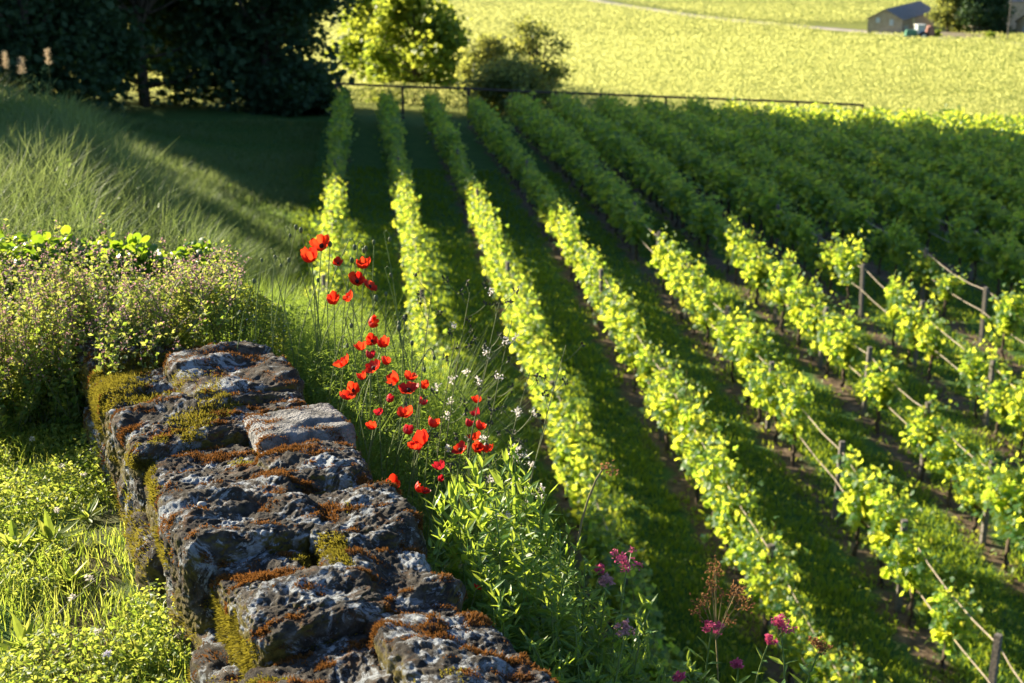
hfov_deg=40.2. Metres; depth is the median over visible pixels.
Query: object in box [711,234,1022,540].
trellis wire
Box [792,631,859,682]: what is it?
grapevine
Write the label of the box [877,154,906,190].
grapevine
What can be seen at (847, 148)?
grapevine
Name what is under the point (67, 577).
leafy weed
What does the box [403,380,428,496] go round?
poppy
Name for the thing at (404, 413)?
poppy
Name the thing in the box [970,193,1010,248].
grapevine
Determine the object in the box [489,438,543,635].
valerian
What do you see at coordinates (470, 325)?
thin weed
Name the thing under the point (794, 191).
grapevine
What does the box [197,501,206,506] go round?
pebble
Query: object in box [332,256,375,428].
poppy
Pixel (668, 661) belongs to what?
grapevine
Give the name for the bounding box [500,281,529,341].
grapevine
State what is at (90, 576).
clover flower
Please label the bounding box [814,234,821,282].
trellis post
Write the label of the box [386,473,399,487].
poppy
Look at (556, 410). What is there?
grapevine
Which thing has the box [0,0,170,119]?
dark bush
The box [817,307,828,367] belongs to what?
trellis post
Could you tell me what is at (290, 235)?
poppy bud
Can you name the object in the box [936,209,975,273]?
grapevine
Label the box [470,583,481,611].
poppy
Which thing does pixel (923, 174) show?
grapevine
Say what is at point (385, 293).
poppy bud
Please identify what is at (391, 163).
grapevine
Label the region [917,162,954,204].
grapevine
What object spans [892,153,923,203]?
grapevine
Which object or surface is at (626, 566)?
valerian
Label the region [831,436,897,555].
grapevine
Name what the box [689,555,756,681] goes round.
dead flower spray
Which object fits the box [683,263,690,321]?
trellis post
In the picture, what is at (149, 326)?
flowering bush
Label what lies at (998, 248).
grapevine
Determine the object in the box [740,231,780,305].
grapevine
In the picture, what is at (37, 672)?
lawn
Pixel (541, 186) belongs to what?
grapevine
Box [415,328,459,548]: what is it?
thin weed
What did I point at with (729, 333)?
grapevine
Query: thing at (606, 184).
grapevine
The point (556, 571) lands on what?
valerian
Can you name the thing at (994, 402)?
grapevine
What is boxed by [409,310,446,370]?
grapevine
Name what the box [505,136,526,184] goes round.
grapevine
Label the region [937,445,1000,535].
grapevine
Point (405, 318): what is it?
thin weed
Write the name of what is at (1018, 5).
farm building
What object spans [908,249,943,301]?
grapevine
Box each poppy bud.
[237,278,255,350]
[255,258,262,342]
[269,248,294,364]
[271,256,281,340]
[272,257,290,351]
[283,224,297,355]
[284,226,321,395]
[296,278,319,368]
[299,227,323,401]
[306,234,322,385]
[319,238,356,376]
[327,241,333,402]
[329,336,348,403]
[341,257,353,386]
[345,316,359,423]
[350,295,377,418]
[353,241,364,431]
[361,245,367,411]
[372,240,380,406]
[384,230,401,376]
[384,292,387,416]
[385,266,404,402]
[393,314,417,429]
[396,348,435,444]
[397,325,416,470]
[398,360,425,496]
[401,315,406,474]
[410,340,415,473]
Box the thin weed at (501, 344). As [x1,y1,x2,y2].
[448,286,518,548]
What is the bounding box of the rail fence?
[335,82,863,122]
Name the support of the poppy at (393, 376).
on the ground at (366, 150)
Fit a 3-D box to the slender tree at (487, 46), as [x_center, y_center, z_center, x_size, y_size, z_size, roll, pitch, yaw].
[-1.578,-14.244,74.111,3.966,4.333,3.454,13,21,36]
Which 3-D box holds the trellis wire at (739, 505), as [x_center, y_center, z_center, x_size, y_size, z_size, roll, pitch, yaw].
[1.032,-3.741,39.461,0.015,0.939,51.915,-2,17,-6]
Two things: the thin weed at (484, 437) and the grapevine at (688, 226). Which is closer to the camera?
the thin weed at (484, 437)
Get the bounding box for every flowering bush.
[0,212,132,381]
[0,237,149,440]
[0,260,85,436]
[47,240,236,375]
[105,237,251,331]
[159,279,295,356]
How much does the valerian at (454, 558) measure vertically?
0.775 m
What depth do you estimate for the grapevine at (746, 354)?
26.07 m
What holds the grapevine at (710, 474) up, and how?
on the ground at (366, 150)
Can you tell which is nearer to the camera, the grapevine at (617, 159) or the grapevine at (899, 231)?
the grapevine at (899, 231)
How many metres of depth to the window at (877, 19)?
318.19 m
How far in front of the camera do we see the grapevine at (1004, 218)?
37.17 m
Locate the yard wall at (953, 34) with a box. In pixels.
[940,32,1000,38]
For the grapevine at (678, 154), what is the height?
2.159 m
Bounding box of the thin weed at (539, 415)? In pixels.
[506,409,547,573]
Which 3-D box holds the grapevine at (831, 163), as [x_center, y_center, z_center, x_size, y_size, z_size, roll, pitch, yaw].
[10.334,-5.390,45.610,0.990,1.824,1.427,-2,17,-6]
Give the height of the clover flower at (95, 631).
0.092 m
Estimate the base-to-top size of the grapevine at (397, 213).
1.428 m
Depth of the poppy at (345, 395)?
3.83 m
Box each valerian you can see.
[423,489,489,611]
[426,525,450,570]
[440,474,495,615]
[448,453,501,620]
[458,517,505,637]
[461,466,510,592]
[468,559,522,643]
[475,490,534,656]
[481,579,529,658]
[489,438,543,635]
[498,553,548,659]
[503,484,566,654]
[505,465,541,635]
[505,523,551,669]
[517,629,570,679]
[528,560,577,672]
[529,575,573,677]
[541,515,585,682]
[541,537,587,652]
[549,653,576,682]
[560,553,603,682]
[561,609,594,682]
[570,563,608,665]
[572,657,608,682]
[579,587,624,679]
[583,572,615,682]
[586,604,633,682]
[603,650,632,682]
[607,546,642,674]
[612,618,635,682]
[614,592,657,681]
[621,623,654,682]
[651,658,675,682]
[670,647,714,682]
[671,670,685,682]
[695,620,724,682]
[730,657,749,682]
[752,633,777,682]
[765,614,797,682]
[789,635,832,682]
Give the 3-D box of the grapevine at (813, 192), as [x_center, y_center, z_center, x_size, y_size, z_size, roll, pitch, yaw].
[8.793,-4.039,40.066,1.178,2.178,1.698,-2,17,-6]
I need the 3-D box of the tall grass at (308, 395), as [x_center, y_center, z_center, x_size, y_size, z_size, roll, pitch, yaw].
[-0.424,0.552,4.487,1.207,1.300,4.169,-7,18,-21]
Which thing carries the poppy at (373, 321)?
on the ground at (366, 150)
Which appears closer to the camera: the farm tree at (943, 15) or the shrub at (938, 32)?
the shrub at (938, 32)
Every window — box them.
[875,17,880,22]
[889,19,893,25]
[903,24,908,30]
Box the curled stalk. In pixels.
[577,459,618,540]
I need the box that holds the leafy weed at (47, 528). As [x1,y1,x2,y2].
[18,510,85,546]
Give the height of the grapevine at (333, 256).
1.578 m
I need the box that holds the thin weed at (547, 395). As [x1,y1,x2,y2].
[505,342,584,545]
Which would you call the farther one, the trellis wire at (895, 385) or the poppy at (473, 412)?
the trellis wire at (895, 385)
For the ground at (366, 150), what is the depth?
27.56 m
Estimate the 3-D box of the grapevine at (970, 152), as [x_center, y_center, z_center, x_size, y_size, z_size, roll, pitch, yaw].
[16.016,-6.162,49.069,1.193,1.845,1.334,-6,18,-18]
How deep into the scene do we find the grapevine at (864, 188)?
41.49 m
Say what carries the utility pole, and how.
on the ground at (366, 150)
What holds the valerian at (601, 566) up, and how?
on the ground at (366, 150)
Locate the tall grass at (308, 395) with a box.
[189,264,648,682]
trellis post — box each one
[321,274,326,294]
[419,289,423,300]
[475,189,478,200]
[505,261,509,276]
[524,160,528,199]
[549,380,556,452]
[555,205,559,252]
[599,269,603,329]
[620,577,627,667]
[631,202,635,253]
[654,231,660,283]
[658,368,665,439]
[677,215,680,227]
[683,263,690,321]
[721,306,729,370]
[734,234,739,283]
[762,543,775,636]
[765,361,774,431]
[772,263,781,322]
[775,204,779,251]
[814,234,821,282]
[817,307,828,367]
[825,193,828,236]
[831,441,844,522]
[858,264,864,320]
[861,346,872,415]
[870,179,874,223]
[895,519,907,611]
[911,300,924,366]
[918,401,931,477]
[919,248,928,300]
[968,231,978,280]
[978,287,988,342]
[979,460,995,544]
[982,360,995,427]
[988,632,1002,682]
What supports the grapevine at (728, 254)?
on the ground at (366, 150)
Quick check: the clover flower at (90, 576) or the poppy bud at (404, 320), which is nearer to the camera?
the clover flower at (90, 576)
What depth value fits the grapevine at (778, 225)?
37.12 m
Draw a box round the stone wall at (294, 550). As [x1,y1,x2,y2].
[75,335,557,682]
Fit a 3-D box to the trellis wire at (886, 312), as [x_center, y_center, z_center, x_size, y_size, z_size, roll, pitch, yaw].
[6.942,-3.189,39.632,0.015,1.029,51.914,-2,17,-6]
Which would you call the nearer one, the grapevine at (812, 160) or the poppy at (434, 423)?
the poppy at (434, 423)
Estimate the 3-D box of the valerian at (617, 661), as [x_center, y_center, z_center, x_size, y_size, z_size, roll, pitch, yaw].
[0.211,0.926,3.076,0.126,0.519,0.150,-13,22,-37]
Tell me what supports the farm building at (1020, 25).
on the ground at (366, 150)
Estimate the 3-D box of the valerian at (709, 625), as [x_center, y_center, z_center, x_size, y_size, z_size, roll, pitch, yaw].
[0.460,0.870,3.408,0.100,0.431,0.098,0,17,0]
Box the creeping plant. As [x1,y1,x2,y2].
[105,270,234,345]
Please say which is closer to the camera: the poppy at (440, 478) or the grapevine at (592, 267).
the poppy at (440, 478)
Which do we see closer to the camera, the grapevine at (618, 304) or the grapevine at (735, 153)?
the grapevine at (618, 304)
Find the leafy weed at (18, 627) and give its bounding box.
[0,613,43,652]
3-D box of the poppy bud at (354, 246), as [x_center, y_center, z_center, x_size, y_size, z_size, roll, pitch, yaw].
[-0.570,0.072,4.632,0.137,0.845,0.034,0,17,0]
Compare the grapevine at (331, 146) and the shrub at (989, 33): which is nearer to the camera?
the grapevine at (331, 146)
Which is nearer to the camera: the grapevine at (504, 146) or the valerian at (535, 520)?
the valerian at (535, 520)
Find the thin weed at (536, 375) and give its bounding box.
[481,356,540,563]
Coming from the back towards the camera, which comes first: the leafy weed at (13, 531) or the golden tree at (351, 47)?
the golden tree at (351, 47)
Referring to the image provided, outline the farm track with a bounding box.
[589,0,1015,42]
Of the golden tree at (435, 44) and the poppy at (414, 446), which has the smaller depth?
the poppy at (414, 446)
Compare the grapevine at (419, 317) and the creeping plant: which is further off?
the grapevine at (419, 317)
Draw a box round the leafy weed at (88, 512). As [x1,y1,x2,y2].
[66,496,106,522]
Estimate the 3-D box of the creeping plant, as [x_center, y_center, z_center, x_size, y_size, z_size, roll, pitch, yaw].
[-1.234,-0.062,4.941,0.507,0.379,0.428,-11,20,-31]
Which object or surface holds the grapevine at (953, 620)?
on the ground at (366, 150)
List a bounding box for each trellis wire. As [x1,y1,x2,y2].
[324,140,339,306]
[397,148,438,389]
[460,156,662,676]
[528,165,841,679]
[552,147,989,682]
[591,284,808,670]
[638,215,1022,682]
[645,141,1003,406]
[659,114,1023,319]
[692,141,1023,342]
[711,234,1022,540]
[714,218,994,473]
[745,189,1020,392]
[916,225,1023,283]
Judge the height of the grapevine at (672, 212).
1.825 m
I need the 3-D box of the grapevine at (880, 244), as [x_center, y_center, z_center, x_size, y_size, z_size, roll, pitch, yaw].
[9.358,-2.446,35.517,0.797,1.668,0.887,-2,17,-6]
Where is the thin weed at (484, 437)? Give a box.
[479,435,527,580]
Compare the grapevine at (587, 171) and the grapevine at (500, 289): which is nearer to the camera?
the grapevine at (500, 289)
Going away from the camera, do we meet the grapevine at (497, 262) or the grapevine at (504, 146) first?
the grapevine at (497, 262)
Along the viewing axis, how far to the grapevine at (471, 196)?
38.67 m
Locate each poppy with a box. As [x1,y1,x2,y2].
[301,244,318,398]
[309,234,329,380]
[314,271,364,388]
[326,290,338,407]
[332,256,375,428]
[333,354,348,411]
[339,390,355,411]
[340,289,352,412]
[341,370,365,411]
[347,381,370,470]
[351,359,379,422]
[353,340,369,458]
[356,256,379,406]
[359,335,388,451]
[364,279,399,412]
[365,421,376,463]
[366,333,376,450]
[366,349,374,458]
[368,315,386,447]
[368,370,398,451]
[368,394,393,463]
[373,407,382,480]
[381,356,390,474]
[384,405,412,478]
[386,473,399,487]
[393,424,413,473]
[397,370,417,473]
[398,381,418,508]
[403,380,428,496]
[407,429,428,499]
[407,441,418,501]
[415,482,441,569]
[416,397,427,513]
[421,486,437,567]
[424,416,439,557]
[426,474,443,547]
[431,460,461,568]
[451,440,466,513]
[466,418,473,533]
[468,431,482,479]
[469,395,480,531]
[470,407,511,521]
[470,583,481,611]
[472,440,491,549]
[476,419,488,563]
[480,443,499,561]
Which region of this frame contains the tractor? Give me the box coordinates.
[902,24,934,39]
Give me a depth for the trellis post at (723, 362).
28.11 m
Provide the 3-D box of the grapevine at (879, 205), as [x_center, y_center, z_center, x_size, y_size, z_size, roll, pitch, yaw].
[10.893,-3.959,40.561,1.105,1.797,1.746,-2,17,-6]
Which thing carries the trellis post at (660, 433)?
on the ground at (366, 150)
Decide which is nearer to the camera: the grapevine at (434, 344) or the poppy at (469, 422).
the poppy at (469, 422)
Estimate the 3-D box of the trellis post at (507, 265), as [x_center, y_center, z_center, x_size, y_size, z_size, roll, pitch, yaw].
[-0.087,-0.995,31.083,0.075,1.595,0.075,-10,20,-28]
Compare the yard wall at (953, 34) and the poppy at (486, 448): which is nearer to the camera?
the poppy at (486, 448)
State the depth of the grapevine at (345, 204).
39.40 m
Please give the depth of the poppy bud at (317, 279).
4.41 m
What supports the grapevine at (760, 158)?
on the ground at (366, 150)
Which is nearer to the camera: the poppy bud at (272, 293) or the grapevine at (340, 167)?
the poppy bud at (272, 293)
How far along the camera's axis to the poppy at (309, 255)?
4.39 m
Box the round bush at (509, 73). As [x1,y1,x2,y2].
[456,49,577,120]
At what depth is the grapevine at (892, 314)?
29.26 m
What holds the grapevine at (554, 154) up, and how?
on the ground at (366, 150)
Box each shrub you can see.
[934,29,941,39]
[981,31,995,41]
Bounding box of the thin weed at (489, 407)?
[447,320,519,533]
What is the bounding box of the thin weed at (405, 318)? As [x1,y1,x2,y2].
[388,271,443,505]
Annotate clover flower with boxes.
[54,507,59,526]
[67,593,75,619]
[84,574,92,609]
[93,628,101,652]
[103,649,111,673]
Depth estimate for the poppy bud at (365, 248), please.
4.45 m
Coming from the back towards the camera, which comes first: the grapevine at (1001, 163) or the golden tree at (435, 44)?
the golden tree at (435, 44)
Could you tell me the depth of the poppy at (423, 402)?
3.82 m
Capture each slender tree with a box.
[450,31,517,104]
[502,13,578,90]
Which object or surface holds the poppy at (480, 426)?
on the ground at (366, 150)
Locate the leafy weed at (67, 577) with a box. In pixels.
[48,558,95,586]
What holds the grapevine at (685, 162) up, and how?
on the ground at (366, 150)
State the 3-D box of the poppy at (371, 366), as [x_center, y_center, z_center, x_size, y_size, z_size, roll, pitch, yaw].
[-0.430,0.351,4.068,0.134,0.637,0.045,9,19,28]
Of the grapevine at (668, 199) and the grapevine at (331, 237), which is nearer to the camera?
the grapevine at (331, 237)
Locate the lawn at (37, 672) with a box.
[0,381,192,682]
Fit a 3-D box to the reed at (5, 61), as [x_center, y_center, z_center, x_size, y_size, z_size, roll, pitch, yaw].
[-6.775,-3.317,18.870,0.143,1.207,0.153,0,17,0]
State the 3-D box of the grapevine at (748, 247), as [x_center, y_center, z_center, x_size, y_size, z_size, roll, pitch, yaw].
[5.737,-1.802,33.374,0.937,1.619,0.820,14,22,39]
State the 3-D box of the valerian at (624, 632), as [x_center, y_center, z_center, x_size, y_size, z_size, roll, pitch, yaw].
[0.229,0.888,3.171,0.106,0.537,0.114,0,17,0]
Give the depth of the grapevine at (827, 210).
39.10 m
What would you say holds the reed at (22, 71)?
on the ground at (366, 150)
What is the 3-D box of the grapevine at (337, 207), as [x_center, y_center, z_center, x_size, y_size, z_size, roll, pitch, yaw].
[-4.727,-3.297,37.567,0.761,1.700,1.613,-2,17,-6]
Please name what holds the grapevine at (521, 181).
on the ground at (366, 150)
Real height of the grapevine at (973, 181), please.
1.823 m
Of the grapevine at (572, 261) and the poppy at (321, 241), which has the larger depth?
the grapevine at (572, 261)
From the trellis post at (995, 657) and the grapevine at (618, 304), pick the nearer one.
the trellis post at (995, 657)
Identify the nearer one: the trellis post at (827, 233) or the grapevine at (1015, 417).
the grapevine at (1015, 417)
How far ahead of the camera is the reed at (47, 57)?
19.69 m
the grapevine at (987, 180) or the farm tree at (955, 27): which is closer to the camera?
the grapevine at (987, 180)
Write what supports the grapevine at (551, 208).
on the ground at (366, 150)
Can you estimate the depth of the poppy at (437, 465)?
3.54 m
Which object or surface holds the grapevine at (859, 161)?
on the ground at (366, 150)
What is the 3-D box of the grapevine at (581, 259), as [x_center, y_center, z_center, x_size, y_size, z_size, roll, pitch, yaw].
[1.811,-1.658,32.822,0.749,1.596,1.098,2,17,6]
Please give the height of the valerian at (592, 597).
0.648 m
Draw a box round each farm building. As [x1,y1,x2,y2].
[866,1,934,32]
[950,0,1023,30]
[1014,15,1023,36]
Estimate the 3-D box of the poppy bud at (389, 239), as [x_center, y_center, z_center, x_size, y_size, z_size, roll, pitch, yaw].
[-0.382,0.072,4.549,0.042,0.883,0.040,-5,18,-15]
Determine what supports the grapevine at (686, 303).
on the ground at (366, 150)
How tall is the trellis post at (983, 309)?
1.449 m
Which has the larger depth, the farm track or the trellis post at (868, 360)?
the farm track
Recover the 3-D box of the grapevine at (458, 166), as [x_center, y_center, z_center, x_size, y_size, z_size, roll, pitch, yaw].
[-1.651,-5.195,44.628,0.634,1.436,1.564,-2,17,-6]
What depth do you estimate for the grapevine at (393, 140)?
49.09 m
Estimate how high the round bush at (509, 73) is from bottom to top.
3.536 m
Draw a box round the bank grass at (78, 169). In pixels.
[0,62,324,310]
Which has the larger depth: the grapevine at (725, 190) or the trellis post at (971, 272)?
the grapevine at (725, 190)
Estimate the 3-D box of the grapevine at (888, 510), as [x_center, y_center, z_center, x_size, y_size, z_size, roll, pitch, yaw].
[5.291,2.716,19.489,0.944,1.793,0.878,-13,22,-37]
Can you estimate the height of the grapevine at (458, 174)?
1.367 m
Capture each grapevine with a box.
[305,249,340,302]
[310,240,344,289]
[311,258,342,296]
[312,197,345,242]
[312,276,341,304]
[313,279,346,323]
[314,229,347,266]
[316,220,341,252]
[317,224,345,262]
[318,181,346,216]
[320,170,343,205]
[320,207,341,240]
[321,152,349,181]
[321,191,349,231]
[322,152,345,176]
[322,153,347,192]
[322,172,341,193]
[323,139,345,167]
[324,178,348,216]
[325,134,349,159]
[325,139,347,163]
[328,145,347,172]
[385,124,404,153]
[385,146,408,173]
[387,141,405,164]
[387,161,409,191]
[388,152,406,183]
[389,135,406,156]
[389,150,411,179]
[389,166,412,199]
[390,155,412,183]
[390,167,416,203]
[392,178,410,214]
[392,180,421,222]
[392,188,421,238]
[396,196,420,223]
[398,220,425,265]
[399,210,425,245]
[400,227,428,266]
[402,241,436,296]
[402,247,428,279]
[402,260,434,303]
[404,265,439,314]
[405,285,437,332]
[405,301,444,353]
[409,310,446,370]
[414,342,445,376]
[417,331,462,388]
[421,352,454,400]
[444,137,458,165]
[447,138,467,162]
[448,140,466,187]
[450,150,469,173]
[450,154,469,182]
[452,164,470,203]
[456,160,475,209]
[458,171,481,207]
[459,162,477,206]
[465,184,487,217]
[466,176,488,203]
[467,196,485,244]
[472,192,499,254]
[472,207,495,264]
[475,223,511,262]
[480,207,508,255]
[480,231,505,293]
[487,245,518,305]
[491,258,513,308]
[499,139,524,178]
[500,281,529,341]
[501,137,523,174]
[501,263,533,308]
[501,275,539,365]
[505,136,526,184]
[506,148,532,189]
[506,289,548,383]
[510,151,535,183]
[511,143,536,194]
[511,160,538,205]
[517,317,555,379]
[521,163,542,211]
[523,339,567,423]
[525,164,551,218]
[528,357,572,424]
[530,175,554,225]
[532,185,562,233]
[536,184,566,241]
[537,381,579,447]
[540,188,568,250]
[545,403,590,499]
[548,198,581,259]
[549,121,578,177]
[550,205,588,268]
[554,213,588,277]
[556,136,577,181]
[556,405,603,527]
[559,130,591,187]
[562,235,590,288]
[565,461,620,557]
[567,131,599,191]
[568,143,605,197]
[569,479,627,596]
[573,155,598,202]
[574,236,604,299]
[575,155,599,207]
[578,244,607,311]
[582,162,618,214]
[582,522,647,629]
[584,262,614,326]
[592,167,629,227]
[593,163,624,220]
[593,283,630,339]
[598,177,638,234]
[598,538,662,652]
[602,275,638,356]
[607,297,647,372]
[608,195,652,252]
[609,183,647,243]
[612,590,689,682]
[614,133,639,182]
[614,326,645,391]
[617,130,644,186]
[624,199,656,260]
[625,144,656,191]
[631,143,657,195]
[634,147,668,201]
[634,337,677,408]
[639,365,683,430]
[639,637,701,682]
[640,148,670,206]
[643,351,686,452]
[645,151,680,213]
[646,223,683,291]
[655,231,691,304]
[658,165,688,219]
[658,169,694,226]
[659,167,707,232]
[660,367,718,476]
[663,243,704,319]
[664,134,691,176]
[668,261,709,334]
[671,125,699,183]
[675,193,724,256]
[675,408,719,503]
[676,145,699,188]
[676,174,707,239]
[676,279,723,349]
[678,138,720,194]
[680,194,725,247]
[690,419,744,534]
[693,144,713,199]
[698,474,763,555]
[700,155,730,204]
[704,148,733,205]
[709,296,756,382]
[711,202,744,272]
[712,151,749,216]
[716,500,778,602]
[723,166,747,222]
[723,211,757,284]
[726,128,750,171]
[731,232,761,294]
[733,144,760,168]
[733,168,764,228]
[734,315,787,402]
[737,142,772,180]
[737,348,790,422]
[739,165,780,238]
[739,516,807,643]
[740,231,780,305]
[745,138,777,177]
[747,362,799,443]
[751,146,786,191]
[753,248,800,331]
[758,185,805,246]
[762,372,813,465]
[765,196,803,254]
[765,556,823,682]
[770,150,803,210]
[776,203,816,262]
[782,130,816,171]
[782,154,820,213]
[786,271,835,346]
[791,169,829,226]
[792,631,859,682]
[795,276,837,360]
[796,140,824,168]
[796,217,831,273]
[799,145,835,178]
[802,160,839,233]
[803,234,829,284]
[804,299,859,374]
[814,150,843,184]
[815,177,848,239]
[815,222,852,295]
[822,189,873,243]
[822,296,873,391]
[828,225,870,307]
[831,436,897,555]
[832,135,872,171]
[833,147,866,200]
[834,188,878,246]
[837,639,891,682]
[840,164,872,206]
[847,143,867,176]
[852,163,894,220]
[855,336,912,433]
[857,144,886,177]
[866,215,890,273]
[866,470,940,587]
[868,137,896,179]
[869,175,905,229]
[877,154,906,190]
[877,519,950,627]
[881,170,910,225]
[884,272,928,347]
[887,215,924,280]
[890,282,938,363]
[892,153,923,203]
[893,227,932,290]
[894,138,919,167]
[899,181,949,239]
[899,194,945,254]
[899,380,957,480]
[901,157,940,195]
[907,299,955,380]
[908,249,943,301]
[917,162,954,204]
[918,152,950,175]
[921,424,979,507]
[925,264,970,316]
[927,571,982,674]
[929,150,969,184]
[931,168,969,229]
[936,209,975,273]
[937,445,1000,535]
[943,175,978,221]
[944,145,979,190]
[953,139,979,164]
[954,328,1006,419]
[957,185,1002,230]
[957,223,992,282]
[960,159,988,195]
[968,140,996,174]
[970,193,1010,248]
[971,156,1011,200]
[977,360,1023,438]
[977,448,1023,571]
[980,144,1010,175]
[980,217,1023,294]
[980,277,1023,360]
[986,195,1023,241]
[988,168,1020,211]
[988,229,1023,293]
[993,145,1013,176]
[995,367,1023,461]
[997,165,1023,221]
[1000,153,1023,186]
[1007,213,1023,266]
[1012,150,1023,163]
[1013,485,1023,568]
[1015,188,1023,213]
[1017,237,1023,294]
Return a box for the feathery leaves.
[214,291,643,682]
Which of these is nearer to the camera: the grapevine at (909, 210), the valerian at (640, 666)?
the valerian at (640, 666)
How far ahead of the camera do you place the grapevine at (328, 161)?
44.30 m
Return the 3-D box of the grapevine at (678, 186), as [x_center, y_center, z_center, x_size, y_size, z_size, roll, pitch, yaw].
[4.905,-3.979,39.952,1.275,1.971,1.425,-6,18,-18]
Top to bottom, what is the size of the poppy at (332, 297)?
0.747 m
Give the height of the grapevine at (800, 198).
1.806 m
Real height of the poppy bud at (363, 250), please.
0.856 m
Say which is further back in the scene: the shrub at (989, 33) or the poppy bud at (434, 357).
the shrub at (989, 33)
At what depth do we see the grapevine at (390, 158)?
47.15 m
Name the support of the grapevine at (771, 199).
on the ground at (366, 150)
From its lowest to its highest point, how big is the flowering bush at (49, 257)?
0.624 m
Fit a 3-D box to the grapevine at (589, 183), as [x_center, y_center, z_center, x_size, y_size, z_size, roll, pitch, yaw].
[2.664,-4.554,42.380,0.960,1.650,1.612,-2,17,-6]
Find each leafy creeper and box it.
[0,225,112,339]
[73,232,172,321]
[140,237,244,310]
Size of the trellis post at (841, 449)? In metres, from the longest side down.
1.519 x 0.076 x 0.075 m
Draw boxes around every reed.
[1,50,9,88]
[16,56,26,100]
[43,48,51,89]
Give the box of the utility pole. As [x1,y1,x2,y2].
[1007,0,1011,38]
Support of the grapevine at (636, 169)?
on the ground at (366, 150)
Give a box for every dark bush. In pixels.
[0,0,69,101]
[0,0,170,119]
[237,56,351,116]
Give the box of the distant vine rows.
[321,86,1023,177]
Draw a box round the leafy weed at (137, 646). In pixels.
[119,635,170,666]
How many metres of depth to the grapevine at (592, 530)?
19.20 m
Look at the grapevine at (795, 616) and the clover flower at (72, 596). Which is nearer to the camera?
the clover flower at (72, 596)
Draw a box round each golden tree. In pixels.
[323,0,427,81]
[358,0,472,102]
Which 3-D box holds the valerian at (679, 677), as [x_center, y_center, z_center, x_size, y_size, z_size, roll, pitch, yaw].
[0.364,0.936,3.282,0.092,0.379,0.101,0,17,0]
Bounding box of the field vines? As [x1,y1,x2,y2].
[55,0,1023,123]
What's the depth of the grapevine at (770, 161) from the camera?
45.00 m
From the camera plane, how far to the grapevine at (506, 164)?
48.21 m
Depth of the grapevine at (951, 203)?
39.91 m
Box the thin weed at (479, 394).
[445,336,510,561]
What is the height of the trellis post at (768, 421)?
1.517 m
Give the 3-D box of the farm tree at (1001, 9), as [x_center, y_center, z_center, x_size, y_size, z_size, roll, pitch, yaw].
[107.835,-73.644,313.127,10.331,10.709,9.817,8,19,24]
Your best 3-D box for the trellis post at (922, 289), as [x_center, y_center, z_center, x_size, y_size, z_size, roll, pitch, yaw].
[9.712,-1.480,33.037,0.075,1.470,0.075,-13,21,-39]
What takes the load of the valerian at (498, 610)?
on the ground at (366, 150)
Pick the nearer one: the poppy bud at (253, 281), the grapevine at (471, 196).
the poppy bud at (253, 281)
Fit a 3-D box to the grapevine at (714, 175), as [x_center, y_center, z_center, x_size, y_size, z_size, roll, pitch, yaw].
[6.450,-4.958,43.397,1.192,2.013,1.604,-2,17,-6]
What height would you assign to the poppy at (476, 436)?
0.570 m
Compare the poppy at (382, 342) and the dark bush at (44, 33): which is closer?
the poppy at (382, 342)
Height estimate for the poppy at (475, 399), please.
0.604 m
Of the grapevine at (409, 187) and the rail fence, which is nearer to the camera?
the grapevine at (409, 187)
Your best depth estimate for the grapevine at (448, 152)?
48.41 m
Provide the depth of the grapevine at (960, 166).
44.64 m
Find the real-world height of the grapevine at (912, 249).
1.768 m
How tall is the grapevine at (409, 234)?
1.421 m
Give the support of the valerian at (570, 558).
on the ground at (366, 150)
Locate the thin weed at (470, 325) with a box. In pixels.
[427,275,490,556]
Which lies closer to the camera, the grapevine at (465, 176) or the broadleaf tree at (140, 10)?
the grapevine at (465, 176)
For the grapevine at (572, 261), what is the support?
on the ground at (366, 150)
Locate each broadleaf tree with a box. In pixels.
[0,0,135,103]
[4,0,259,108]
[53,0,176,91]
[96,0,238,92]
[127,0,352,107]
[184,0,363,112]
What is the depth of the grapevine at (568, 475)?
21.18 m
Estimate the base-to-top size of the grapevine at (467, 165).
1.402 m
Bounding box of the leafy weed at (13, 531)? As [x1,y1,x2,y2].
[0,519,39,558]
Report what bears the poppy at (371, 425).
on the ground at (366, 150)
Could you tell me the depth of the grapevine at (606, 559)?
18.37 m
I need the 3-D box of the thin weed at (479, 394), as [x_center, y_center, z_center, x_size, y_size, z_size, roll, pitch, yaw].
[-0.095,0.382,3.619,0.188,0.824,0.091,0,17,0]
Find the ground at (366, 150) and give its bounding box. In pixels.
[0,0,1023,682]
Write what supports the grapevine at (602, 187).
on the ground at (366, 150)
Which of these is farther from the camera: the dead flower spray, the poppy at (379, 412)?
the poppy at (379, 412)
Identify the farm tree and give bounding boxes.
[924,0,966,31]
[942,2,972,32]
[954,0,1002,33]
[976,0,1018,34]
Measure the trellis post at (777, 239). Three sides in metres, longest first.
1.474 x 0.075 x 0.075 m
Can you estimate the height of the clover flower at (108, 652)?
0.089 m
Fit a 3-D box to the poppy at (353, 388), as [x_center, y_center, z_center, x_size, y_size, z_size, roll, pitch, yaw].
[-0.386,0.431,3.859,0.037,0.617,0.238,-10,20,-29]
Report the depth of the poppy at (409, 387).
3.88 m
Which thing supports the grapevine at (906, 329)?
on the ground at (366, 150)
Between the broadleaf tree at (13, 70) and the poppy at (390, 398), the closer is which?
the poppy at (390, 398)
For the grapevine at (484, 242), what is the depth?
33.82 m
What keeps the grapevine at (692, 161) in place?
on the ground at (366, 150)
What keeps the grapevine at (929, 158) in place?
on the ground at (366, 150)
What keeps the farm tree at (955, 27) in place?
on the ground at (366, 150)
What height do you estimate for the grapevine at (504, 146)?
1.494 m

